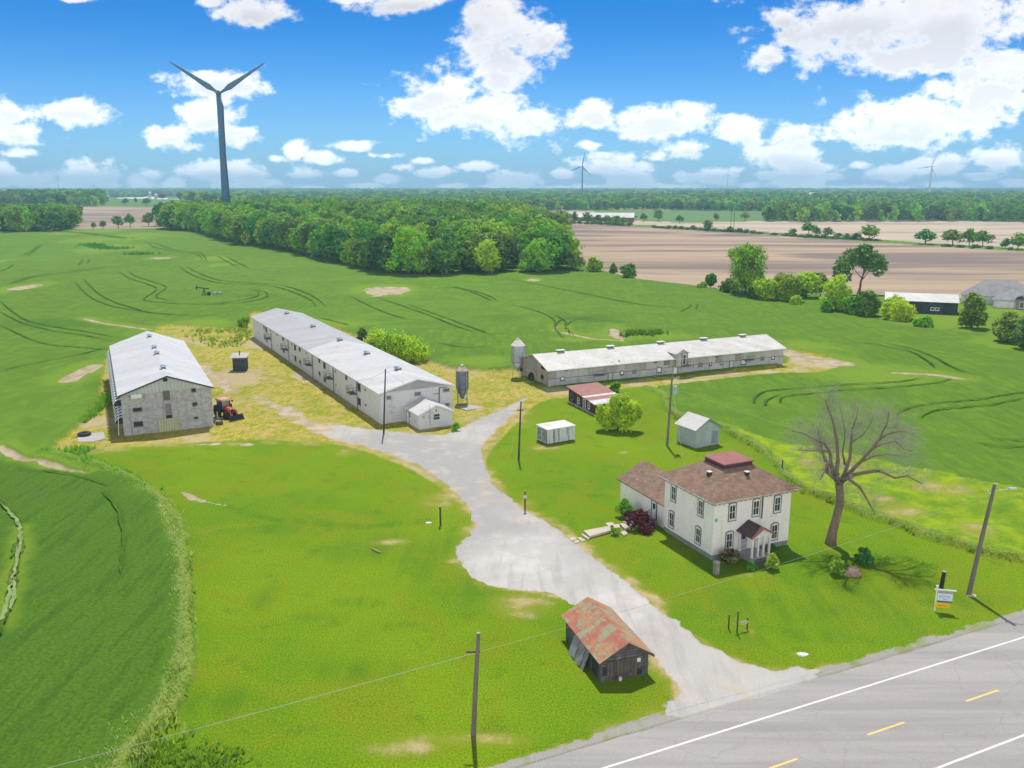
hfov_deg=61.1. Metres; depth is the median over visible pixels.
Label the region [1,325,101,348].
tramline
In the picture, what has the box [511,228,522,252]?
woods tree
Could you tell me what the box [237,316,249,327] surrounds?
bush
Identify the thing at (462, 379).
feed bin
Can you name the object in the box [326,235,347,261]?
woods tree
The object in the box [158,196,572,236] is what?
woods
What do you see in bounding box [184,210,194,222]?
woods tree
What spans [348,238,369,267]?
woods tree
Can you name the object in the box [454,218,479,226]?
woods tree
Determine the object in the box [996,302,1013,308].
garage door
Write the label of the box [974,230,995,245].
tree
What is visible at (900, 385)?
tramline
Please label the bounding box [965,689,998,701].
line
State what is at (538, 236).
woods tree
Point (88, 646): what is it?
crop field
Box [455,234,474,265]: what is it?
woods tree
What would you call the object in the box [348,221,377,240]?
woods tree
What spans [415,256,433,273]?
woods tree
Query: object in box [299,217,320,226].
woods tree
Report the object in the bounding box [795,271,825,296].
tree
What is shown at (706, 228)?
bush
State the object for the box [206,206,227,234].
woods tree
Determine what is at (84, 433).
tyre
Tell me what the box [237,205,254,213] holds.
woods tree
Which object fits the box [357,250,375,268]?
woods tree
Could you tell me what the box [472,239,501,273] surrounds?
tree
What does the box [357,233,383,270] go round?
woods tree
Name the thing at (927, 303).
dark barn
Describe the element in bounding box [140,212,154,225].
tree
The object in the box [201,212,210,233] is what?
woods tree
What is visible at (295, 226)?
woods tree
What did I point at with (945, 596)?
yard sign
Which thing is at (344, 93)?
sky
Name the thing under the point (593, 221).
bush
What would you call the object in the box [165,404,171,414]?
loft door
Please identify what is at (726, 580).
cable
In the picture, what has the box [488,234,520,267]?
woods tree
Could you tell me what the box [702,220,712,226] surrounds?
tree
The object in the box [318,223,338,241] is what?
woods tree
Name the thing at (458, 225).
woods tree
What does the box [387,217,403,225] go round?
woods tree
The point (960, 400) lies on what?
tramline
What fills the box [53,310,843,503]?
farmyard
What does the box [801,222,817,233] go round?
tree
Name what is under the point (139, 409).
window
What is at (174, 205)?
woods tree
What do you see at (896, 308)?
bush
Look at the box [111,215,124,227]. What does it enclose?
tree
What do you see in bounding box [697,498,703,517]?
window
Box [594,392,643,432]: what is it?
tree
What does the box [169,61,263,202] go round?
wind turbine
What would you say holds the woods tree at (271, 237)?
on the crop field at (88, 646)
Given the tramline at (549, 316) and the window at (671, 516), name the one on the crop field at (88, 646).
the tramline at (549, 316)
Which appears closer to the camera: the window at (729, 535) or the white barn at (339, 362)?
the window at (729, 535)
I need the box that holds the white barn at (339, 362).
[250,308,454,429]
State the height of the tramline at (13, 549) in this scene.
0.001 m
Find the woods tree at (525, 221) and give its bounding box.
[520,217,530,223]
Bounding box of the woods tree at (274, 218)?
[260,215,293,235]
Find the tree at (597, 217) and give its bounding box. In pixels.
[593,214,602,221]
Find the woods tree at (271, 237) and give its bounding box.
[269,232,280,247]
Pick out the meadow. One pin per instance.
(909, 501)
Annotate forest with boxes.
[0,187,1023,230]
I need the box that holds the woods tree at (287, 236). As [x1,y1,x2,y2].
[278,227,294,250]
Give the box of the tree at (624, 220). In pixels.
[619,217,627,222]
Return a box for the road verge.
[489,610,1023,767]
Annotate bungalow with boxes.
[959,279,1023,308]
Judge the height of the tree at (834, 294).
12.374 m
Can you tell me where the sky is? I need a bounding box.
[0,0,1023,188]
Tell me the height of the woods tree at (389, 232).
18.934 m
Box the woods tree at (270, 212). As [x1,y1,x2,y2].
[252,210,275,215]
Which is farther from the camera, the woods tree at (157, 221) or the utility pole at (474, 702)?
the woods tree at (157, 221)
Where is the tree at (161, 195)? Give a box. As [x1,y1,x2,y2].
[158,192,166,197]
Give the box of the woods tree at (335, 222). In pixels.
[312,217,340,226]
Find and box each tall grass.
[36,390,164,490]
[78,485,196,767]
[183,326,252,347]
[664,396,1023,558]
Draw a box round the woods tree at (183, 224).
[180,219,189,229]
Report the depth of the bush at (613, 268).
385.78 m
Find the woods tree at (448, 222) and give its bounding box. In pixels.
[437,220,456,226]
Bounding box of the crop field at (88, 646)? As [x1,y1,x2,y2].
[0,228,1023,767]
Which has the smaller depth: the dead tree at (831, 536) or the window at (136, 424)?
the dead tree at (831, 536)
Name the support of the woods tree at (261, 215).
on the crop field at (88, 646)
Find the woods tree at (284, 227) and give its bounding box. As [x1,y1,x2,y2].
[273,219,298,246]
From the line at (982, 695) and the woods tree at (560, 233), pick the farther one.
the woods tree at (560, 233)
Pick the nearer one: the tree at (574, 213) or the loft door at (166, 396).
the loft door at (166, 396)
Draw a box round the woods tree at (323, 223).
[312,221,329,228]
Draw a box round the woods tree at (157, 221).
[155,216,163,227]
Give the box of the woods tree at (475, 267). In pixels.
[465,251,484,271]
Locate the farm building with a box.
[123,197,146,198]
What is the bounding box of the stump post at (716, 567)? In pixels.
[713,560,720,574]
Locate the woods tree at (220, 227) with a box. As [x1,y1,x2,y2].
[213,219,227,239]
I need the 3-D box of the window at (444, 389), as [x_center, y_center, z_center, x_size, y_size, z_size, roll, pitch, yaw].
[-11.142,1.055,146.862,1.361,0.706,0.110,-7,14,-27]
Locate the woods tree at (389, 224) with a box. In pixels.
[380,221,393,233]
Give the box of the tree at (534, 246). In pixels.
[517,238,558,271]
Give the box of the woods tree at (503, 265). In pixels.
[493,254,507,271]
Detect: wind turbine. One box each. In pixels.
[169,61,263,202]
[570,154,589,193]
[918,155,936,191]
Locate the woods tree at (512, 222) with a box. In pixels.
[494,215,518,231]
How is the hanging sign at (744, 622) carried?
hanging from the green post
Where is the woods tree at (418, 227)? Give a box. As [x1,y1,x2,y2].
[390,224,424,240]
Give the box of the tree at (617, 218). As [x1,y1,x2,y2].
[611,215,620,221]
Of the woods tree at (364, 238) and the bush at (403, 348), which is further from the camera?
the woods tree at (364, 238)
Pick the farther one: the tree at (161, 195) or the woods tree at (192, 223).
the tree at (161, 195)
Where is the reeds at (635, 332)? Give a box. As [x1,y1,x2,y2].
[619,328,668,336]
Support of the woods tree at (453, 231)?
on the crop field at (88, 646)
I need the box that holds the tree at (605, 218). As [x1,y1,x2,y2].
[602,215,610,221]
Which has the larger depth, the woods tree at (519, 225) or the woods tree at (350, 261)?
the woods tree at (519, 225)
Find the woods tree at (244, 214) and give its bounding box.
[231,210,252,219]
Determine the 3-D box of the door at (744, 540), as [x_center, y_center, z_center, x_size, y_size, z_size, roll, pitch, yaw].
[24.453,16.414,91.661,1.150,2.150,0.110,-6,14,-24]
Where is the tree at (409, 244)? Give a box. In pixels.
[391,225,433,273]
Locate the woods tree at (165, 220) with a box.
[158,207,177,228]
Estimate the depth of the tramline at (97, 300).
302.22 m
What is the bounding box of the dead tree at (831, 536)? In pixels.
[778,376,936,545]
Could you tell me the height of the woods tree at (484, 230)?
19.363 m
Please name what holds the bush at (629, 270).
on the crop field at (88, 646)
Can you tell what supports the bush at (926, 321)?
on the crop field at (88, 646)
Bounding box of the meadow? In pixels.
[719,421,1023,553]
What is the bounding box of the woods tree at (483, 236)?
[466,231,505,256]
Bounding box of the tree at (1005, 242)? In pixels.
[1000,238,1010,246]
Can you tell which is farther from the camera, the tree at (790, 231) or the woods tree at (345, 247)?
the tree at (790, 231)
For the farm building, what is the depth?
2408.66 m
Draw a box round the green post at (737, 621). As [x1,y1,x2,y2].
[736,610,738,632]
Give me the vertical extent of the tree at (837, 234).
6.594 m
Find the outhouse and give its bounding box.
[230,351,249,370]
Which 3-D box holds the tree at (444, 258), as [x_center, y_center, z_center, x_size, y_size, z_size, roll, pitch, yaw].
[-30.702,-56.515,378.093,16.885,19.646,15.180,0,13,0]
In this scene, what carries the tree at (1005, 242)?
on the crop field at (88, 646)
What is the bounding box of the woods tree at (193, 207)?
[188,204,199,211]
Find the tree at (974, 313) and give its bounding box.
[957,290,989,327]
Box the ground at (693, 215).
[0,188,1023,230]
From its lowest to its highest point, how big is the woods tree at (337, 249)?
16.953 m
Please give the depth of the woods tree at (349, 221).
474.27 m
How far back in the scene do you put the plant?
96.91 m
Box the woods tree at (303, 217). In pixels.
[295,212,313,223]
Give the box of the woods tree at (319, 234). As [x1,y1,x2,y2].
[316,232,329,259]
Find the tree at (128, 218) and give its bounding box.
[123,213,135,226]
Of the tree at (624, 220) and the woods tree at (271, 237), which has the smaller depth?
the woods tree at (271, 237)
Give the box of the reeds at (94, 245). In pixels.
[54,231,160,254]
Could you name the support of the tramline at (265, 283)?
on the crop field at (88, 646)
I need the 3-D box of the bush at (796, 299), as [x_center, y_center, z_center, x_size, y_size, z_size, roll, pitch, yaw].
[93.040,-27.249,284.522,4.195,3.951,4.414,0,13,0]
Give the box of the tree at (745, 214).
[740,211,749,218]
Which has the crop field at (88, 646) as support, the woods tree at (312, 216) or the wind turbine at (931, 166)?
the woods tree at (312, 216)
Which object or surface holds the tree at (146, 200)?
on the ground at (693, 215)
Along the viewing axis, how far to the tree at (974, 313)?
233.84 m
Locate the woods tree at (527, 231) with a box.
[517,227,533,241]
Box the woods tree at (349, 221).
[340,216,366,229]
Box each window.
[133,407,142,412]
[133,421,143,427]
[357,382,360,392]
[414,391,421,396]
[442,388,449,392]
[668,510,674,529]
[670,484,676,503]
[694,525,701,545]
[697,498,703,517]
[725,530,733,549]
[728,502,736,521]
[751,498,760,517]
[770,522,778,540]
[773,494,781,513]
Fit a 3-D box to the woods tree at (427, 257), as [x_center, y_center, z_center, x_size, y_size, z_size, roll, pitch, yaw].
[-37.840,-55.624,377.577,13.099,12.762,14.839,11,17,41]
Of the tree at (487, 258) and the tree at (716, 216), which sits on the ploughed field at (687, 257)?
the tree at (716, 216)
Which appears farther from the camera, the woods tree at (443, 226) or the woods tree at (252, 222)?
the woods tree at (252, 222)
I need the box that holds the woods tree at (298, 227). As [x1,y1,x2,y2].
[293,224,309,253]
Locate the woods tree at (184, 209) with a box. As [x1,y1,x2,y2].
[170,206,195,227]
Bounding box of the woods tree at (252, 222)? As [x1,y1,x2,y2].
[240,217,260,244]
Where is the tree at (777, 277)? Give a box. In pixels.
[769,271,785,285]
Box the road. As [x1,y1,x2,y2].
[521,617,1023,767]
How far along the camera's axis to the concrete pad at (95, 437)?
134.59 m
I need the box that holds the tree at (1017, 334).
[1009,316,1023,346]
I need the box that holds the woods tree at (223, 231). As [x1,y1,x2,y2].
[221,221,231,238]
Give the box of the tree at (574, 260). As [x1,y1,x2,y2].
[564,250,585,269]
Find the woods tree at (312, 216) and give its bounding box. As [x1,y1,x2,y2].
[299,213,323,224]
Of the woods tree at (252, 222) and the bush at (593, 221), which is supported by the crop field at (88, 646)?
the woods tree at (252, 222)
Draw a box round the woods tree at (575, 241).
[549,223,584,263]
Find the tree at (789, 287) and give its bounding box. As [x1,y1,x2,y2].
[773,273,803,300]
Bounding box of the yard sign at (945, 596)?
[934,585,956,610]
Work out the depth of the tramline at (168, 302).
305.00 m
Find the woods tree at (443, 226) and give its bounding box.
[434,220,452,237]
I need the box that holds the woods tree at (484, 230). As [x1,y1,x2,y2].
[471,227,491,236]
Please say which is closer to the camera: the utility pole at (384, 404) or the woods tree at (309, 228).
the utility pole at (384, 404)
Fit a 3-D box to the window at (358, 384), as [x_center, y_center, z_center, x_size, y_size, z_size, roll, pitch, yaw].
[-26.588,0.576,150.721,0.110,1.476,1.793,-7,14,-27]
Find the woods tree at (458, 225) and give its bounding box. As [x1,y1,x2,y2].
[451,219,472,229]
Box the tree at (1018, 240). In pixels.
[1009,232,1023,248]
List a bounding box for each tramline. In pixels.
[0,311,113,340]
[0,500,21,526]
[0,502,22,580]
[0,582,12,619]
[0,589,12,632]
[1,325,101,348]
[2,347,104,369]
[3,303,110,335]
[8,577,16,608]
[10,543,15,557]
[19,469,106,483]
[75,282,143,311]
[83,278,246,314]
[102,491,125,572]
[119,271,258,303]
[131,273,166,299]
[183,269,314,304]
[188,267,326,306]
[381,298,473,331]
[409,304,489,333]
[508,278,672,306]
[512,304,562,336]
[558,316,574,336]
[753,387,803,402]
[779,390,849,400]
[810,377,921,386]
[833,378,951,389]
[856,341,934,366]
[883,342,970,372]
[897,391,1023,413]
[922,398,1021,416]
[975,441,1023,446]
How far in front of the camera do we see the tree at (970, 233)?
565.15 m
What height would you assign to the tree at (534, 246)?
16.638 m
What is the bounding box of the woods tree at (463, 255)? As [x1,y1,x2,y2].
[453,237,482,269]
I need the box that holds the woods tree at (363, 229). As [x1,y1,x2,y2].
[352,218,379,238]
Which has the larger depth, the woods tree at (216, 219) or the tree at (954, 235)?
the woods tree at (216, 219)
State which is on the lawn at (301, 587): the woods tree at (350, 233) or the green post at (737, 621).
the green post at (737, 621)
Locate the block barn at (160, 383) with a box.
[106,331,213,435]
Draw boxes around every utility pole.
[383,369,385,433]
[466,632,479,735]
[517,401,523,459]
[666,373,678,445]
[966,483,1016,594]
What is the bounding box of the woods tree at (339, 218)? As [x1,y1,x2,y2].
[327,214,344,224]
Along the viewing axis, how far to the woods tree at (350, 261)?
415.73 m
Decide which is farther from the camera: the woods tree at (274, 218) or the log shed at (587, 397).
the woods tree at (274, 218)
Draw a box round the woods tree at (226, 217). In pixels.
[219,210,239,233]
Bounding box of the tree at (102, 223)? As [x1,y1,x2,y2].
[98,220,106,226]
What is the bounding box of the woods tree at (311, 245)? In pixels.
[306,233,321,256]
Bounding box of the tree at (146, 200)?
[141,198,150,204]
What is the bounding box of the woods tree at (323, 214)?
[320,212,328,218]
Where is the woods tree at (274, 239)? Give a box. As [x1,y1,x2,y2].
[272,232,284,248]
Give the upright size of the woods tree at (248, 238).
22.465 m
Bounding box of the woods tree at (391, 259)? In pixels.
[386,246,410,270]
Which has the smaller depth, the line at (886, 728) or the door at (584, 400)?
the line at (886, 728)
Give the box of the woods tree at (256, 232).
[253,215,270,245]
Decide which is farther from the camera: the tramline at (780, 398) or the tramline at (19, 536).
the tramline at (780, 398)
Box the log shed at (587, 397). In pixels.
[566,382,621,414]
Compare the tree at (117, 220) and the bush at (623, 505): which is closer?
the bush at (623, 505)
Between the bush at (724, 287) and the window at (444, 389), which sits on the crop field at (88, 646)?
the bush at (724, 287)
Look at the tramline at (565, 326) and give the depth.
237.22 m
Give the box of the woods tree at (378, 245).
[365,231,403,272]
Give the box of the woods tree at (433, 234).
[419,226,454,243]
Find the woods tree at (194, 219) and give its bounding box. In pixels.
[192,210,203,223]
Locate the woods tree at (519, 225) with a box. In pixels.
[514,222,537,230]
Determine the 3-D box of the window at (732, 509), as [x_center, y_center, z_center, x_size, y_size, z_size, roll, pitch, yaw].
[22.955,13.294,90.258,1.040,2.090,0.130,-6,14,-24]
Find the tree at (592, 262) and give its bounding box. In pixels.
[586,256,600,270]
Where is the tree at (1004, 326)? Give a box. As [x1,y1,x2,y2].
[991,310,1019,341]
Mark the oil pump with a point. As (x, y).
(215, 293)
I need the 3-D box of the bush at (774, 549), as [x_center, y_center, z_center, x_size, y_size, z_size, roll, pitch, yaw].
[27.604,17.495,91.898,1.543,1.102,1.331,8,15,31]
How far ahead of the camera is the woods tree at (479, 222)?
428.96 m
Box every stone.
[584,526,610,537]
[605,522,613,526]
[613,524,619,528]
[620,523,628,530]
[620,531,627,536]
[797,652,808,656]
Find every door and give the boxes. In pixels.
[158,419,179,431]
[163,390,169,400]
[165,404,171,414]
[527,369,535,380]
[529,358,534,370]
[537,427,546,441]
[583,398,585,408]
[593,367,605,375]
[606,657,636,681]
[608,373,612,379]
[673,366,677,373]
[704,431,710,445]
[729,360,733,367]
[741,534,747,548]
[744,353,754,360]
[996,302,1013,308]
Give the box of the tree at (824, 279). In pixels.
[815,272,829,296]
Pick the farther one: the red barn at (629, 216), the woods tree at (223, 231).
the red barn at (629, 216)
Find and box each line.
[602,637,1023,767]
[769,758,797,767]
[867,722,904,734]
[935,734,1023,767]
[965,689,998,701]
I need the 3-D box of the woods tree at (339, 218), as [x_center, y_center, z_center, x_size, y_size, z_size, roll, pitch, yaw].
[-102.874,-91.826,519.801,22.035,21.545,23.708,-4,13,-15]
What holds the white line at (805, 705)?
on the road
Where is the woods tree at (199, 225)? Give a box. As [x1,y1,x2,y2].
[195,212,204,229]
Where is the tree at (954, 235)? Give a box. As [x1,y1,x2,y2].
[940,229,966,244]
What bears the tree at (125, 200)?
on the ground at (693, 215)
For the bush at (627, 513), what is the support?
on the lawn at (301, 587)
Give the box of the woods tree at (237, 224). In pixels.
[227,215,259,241]
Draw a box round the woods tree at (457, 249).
[428,233,465,273]
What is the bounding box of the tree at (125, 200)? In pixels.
[121,198,128,204]
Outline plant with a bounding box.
[610,528,619,534]
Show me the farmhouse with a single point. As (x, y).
(711, 506)
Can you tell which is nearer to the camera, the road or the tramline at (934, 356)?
the road
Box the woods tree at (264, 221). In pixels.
[258,215,273,246]
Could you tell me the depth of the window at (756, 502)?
91.54 m
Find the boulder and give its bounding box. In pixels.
[843,566,861,577]
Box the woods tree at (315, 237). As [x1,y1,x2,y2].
[310,225,326,258]
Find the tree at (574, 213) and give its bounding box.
[572,211,578,219]
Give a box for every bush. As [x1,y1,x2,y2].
[131,726,260,767]
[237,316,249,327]
[356,327,367,340]
[363,327,430,363]
[451,422,461,430]
[589,219,598,223]
[594,260,603,271]
[608,381,620,394]
[609,262,617,272]
[610,220,619,224]
[615,498,632,517]
[619,263,636,277]
[623,509,636,520]
[626,508,657,534]
[696,281,706,287]
[702,225,711,230]
[705,273,716,287]
[717,278,739,291]
[719,547,739,563]
[746,561,757,570]
[747,276,764,298]
[752,277,781,299]
[764,553,779,568]
[766,543,779,553]
[789,295,802,304]
[818,234,827,237]
[820,299,833,311]
[828,556,846,574]
[841,295,858,313]
[853,547,874,565]
[855,290,882,316]
[880,294,917,320]
[912,314,933,326]
[969,243,981,248]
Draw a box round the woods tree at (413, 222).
[400,216,421,226]
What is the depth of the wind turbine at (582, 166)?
3063.12 m
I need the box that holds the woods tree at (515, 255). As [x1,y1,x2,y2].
[511,240,522,265]
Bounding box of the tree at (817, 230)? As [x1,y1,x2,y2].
[813,228,821,234]
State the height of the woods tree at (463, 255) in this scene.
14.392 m
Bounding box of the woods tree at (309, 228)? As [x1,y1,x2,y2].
[293,224,317,254]
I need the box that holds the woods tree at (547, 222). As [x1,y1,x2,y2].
[528,214,564,228]
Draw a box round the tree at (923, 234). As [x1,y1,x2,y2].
[913,228,937,243]
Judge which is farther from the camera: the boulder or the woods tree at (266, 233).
the woods tree at (266, 233)
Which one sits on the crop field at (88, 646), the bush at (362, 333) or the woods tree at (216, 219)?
the woods tree at (216, 219)
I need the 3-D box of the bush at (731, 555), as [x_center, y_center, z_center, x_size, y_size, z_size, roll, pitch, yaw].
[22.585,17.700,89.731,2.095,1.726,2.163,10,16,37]
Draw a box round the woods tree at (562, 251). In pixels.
[536,233,570,271]
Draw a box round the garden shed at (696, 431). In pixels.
[674,412,722,447]
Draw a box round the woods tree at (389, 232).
[377,225,400,253]
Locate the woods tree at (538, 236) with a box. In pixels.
[517,232,551,268]
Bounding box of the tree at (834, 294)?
[818,273,852,309]
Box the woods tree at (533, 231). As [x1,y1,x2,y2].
[518,224,551,248]
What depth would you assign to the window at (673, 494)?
95.75 m
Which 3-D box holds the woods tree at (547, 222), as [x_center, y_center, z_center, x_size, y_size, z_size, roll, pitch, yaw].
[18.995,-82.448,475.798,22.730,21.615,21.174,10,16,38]
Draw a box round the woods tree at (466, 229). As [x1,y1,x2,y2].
[454,224,475,240]
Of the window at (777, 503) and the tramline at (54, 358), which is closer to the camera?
the window at (777, 503)
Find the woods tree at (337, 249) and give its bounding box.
[335,243,347,258]
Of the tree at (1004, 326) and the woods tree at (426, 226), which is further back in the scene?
the woods tree at (426, 226)
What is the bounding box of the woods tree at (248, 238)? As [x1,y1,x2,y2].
[240,225,254,244]
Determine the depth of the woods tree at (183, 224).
712.56 m
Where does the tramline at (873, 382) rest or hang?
on the crop field at (88, 646)
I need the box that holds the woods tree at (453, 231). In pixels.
[445,224,457,238]
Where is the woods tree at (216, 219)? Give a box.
[209,210,237,229]
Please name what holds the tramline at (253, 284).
on the crop field at (88, 646)
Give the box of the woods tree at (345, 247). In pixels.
[339,237,356,263]
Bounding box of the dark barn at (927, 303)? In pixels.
[884,292,959,314]
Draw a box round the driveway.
[316,397,852,748]
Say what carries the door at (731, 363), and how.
in the grey barn at (560, 367)
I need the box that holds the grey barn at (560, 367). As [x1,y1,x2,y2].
[520,334,786,386]
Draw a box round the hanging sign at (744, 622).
[735,619,747,624]
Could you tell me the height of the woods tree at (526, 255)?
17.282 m
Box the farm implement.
[214,412,222,424]
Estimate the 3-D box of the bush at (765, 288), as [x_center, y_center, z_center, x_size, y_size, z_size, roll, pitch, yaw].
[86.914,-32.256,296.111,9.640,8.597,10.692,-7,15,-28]
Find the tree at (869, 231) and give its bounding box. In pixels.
[858,224,880,237]
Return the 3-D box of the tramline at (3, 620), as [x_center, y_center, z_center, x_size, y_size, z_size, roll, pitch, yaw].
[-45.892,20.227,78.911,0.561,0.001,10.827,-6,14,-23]
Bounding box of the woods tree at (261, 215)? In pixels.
[250,209,268,219]
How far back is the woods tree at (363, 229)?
434.43 m
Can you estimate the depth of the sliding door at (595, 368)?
170.32 m
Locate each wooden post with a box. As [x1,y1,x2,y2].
[439,506,440,525]
[939,571,945,588]
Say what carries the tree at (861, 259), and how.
on the ploughed field at (687, 257)
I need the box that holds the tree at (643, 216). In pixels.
[640,213,647,221]
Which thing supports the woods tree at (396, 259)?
on the crop field at (88, 646)
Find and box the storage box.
[536,420,575,443]
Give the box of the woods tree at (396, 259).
[380,246,413,273]
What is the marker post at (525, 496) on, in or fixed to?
on the lawn at (301, 587)
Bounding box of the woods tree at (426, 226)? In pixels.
[417,222,428,230]
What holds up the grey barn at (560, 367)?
on the farmyard
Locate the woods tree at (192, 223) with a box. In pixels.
[191,216,199,229]
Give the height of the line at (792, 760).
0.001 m
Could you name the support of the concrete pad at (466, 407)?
on the farmyard
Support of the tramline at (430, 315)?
on the crop field at (88, 646)
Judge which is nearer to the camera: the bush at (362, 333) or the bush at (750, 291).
the bush at (362, 333)
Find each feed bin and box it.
[455,364,468,403]
[511,338,524,375]
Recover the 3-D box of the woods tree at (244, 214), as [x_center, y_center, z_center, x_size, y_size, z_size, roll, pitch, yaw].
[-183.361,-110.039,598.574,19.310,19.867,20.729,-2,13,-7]
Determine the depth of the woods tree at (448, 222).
454.22 m
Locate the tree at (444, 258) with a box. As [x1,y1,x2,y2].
[427,232,460,274]
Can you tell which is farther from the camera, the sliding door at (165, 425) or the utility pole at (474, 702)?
the sliding door at (165, 425)
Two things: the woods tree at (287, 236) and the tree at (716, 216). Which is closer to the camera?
the woods tree at (287, 236)
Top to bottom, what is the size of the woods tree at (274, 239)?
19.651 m
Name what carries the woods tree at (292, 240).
on the crop field at (88, 646)
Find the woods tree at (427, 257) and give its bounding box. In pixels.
[408,242,437,269]
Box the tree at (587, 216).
[582,212,592,220]
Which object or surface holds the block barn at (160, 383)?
on the farmyard
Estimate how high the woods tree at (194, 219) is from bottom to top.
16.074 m
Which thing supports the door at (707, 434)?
in the garden shed at (696, 431)
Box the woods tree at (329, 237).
[316,224,350,260]
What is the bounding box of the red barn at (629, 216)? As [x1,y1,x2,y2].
[569,212,634,221]
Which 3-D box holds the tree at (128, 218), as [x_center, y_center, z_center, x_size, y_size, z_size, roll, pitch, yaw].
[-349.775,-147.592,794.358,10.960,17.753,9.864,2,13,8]
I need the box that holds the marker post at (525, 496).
[523,491,526,510]
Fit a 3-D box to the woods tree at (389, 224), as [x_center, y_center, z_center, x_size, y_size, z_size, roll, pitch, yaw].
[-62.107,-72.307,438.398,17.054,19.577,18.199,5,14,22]
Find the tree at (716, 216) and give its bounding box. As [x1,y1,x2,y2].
[713,213,719,219]
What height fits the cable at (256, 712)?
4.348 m
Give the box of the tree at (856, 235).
[849,233,861,237]
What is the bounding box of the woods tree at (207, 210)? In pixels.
[197,204,225,223]
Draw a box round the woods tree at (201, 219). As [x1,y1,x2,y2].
[199,211,212,228]
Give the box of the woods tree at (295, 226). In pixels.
[283,225,296,249]
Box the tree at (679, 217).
[676,215,684,222]
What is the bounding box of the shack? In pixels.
[561,597,654,681]
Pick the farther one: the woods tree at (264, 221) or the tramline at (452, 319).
the woods tree at (264, 221)
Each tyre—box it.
[77,431,90,436]
[527,372,533,380]
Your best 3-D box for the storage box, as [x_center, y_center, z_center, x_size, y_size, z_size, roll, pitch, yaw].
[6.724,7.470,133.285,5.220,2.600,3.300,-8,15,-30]
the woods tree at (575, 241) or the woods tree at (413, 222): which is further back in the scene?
the woods tree at (413, 222)
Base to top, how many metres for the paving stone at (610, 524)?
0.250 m
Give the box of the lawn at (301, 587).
[61,385,1023,767]
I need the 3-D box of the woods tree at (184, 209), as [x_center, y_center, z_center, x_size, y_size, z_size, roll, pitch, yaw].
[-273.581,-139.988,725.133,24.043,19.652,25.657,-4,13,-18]
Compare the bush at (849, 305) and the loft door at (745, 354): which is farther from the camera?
the bush at (849, 305)
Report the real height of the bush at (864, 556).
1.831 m
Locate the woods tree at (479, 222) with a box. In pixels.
[456,220,485,231]
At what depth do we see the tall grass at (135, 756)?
66.77 m
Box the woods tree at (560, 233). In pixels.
[549,226,577,267]
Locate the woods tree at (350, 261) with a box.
[347,239,364,265]
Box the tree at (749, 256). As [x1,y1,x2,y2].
[725,242,768,293]
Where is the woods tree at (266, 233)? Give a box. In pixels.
[260,220,276,247]
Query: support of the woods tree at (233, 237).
on the crop field at (88, 646)
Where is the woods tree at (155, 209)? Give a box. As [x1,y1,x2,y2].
[151,200,164,217]
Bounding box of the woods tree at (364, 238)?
[347,236,369,263]
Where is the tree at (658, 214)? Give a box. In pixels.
[653,209,663,218]
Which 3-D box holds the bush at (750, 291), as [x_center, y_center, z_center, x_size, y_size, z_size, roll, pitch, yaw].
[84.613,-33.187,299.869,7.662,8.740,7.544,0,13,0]
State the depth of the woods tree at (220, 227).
611.26 m
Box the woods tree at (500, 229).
[475,219,516,238]
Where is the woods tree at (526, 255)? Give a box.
[518,245,538,269]
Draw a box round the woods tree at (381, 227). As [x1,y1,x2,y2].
[377,223,387,233]
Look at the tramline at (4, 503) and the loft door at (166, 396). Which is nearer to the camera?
the tramline at (4, 503)
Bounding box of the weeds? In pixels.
[3,540,27,623]
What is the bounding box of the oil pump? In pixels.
[196,286,221,294]
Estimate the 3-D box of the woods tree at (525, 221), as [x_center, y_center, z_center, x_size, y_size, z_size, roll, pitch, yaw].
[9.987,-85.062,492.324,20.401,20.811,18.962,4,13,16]
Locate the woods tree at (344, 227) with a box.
[337,223,350,236]
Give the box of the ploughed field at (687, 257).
[0,205,1023,297]
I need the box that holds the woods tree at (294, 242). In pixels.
[289,233,300,252]
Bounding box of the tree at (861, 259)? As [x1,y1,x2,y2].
[831,242,888,291]
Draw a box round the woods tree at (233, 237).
[225,220,246,240]
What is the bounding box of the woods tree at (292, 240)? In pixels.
[289,228,304,253]
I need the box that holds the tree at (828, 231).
[822,227,834,235]
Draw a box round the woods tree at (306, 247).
[304,242,316,256]
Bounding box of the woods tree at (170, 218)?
[168,208,183,229]
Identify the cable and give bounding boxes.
[49,653,473,767]
[480,495,987,651]
[603,359,988,485]
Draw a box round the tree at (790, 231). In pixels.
[788,228,796,233]
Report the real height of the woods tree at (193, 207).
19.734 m
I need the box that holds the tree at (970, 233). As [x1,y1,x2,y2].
[962,228,977,245]
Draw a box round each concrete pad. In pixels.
[77,432,104,441]
[455,405,476,410]
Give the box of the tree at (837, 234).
[832,233,841,236]
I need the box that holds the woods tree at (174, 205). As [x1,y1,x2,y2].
[157,201,179,223]
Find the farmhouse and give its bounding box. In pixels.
[617,451,800,565]
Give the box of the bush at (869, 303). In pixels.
[855,290,882,316]
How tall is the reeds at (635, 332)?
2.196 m
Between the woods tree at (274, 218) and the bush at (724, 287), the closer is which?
the bush at (724, 287)
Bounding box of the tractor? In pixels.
[213,397,244,421]

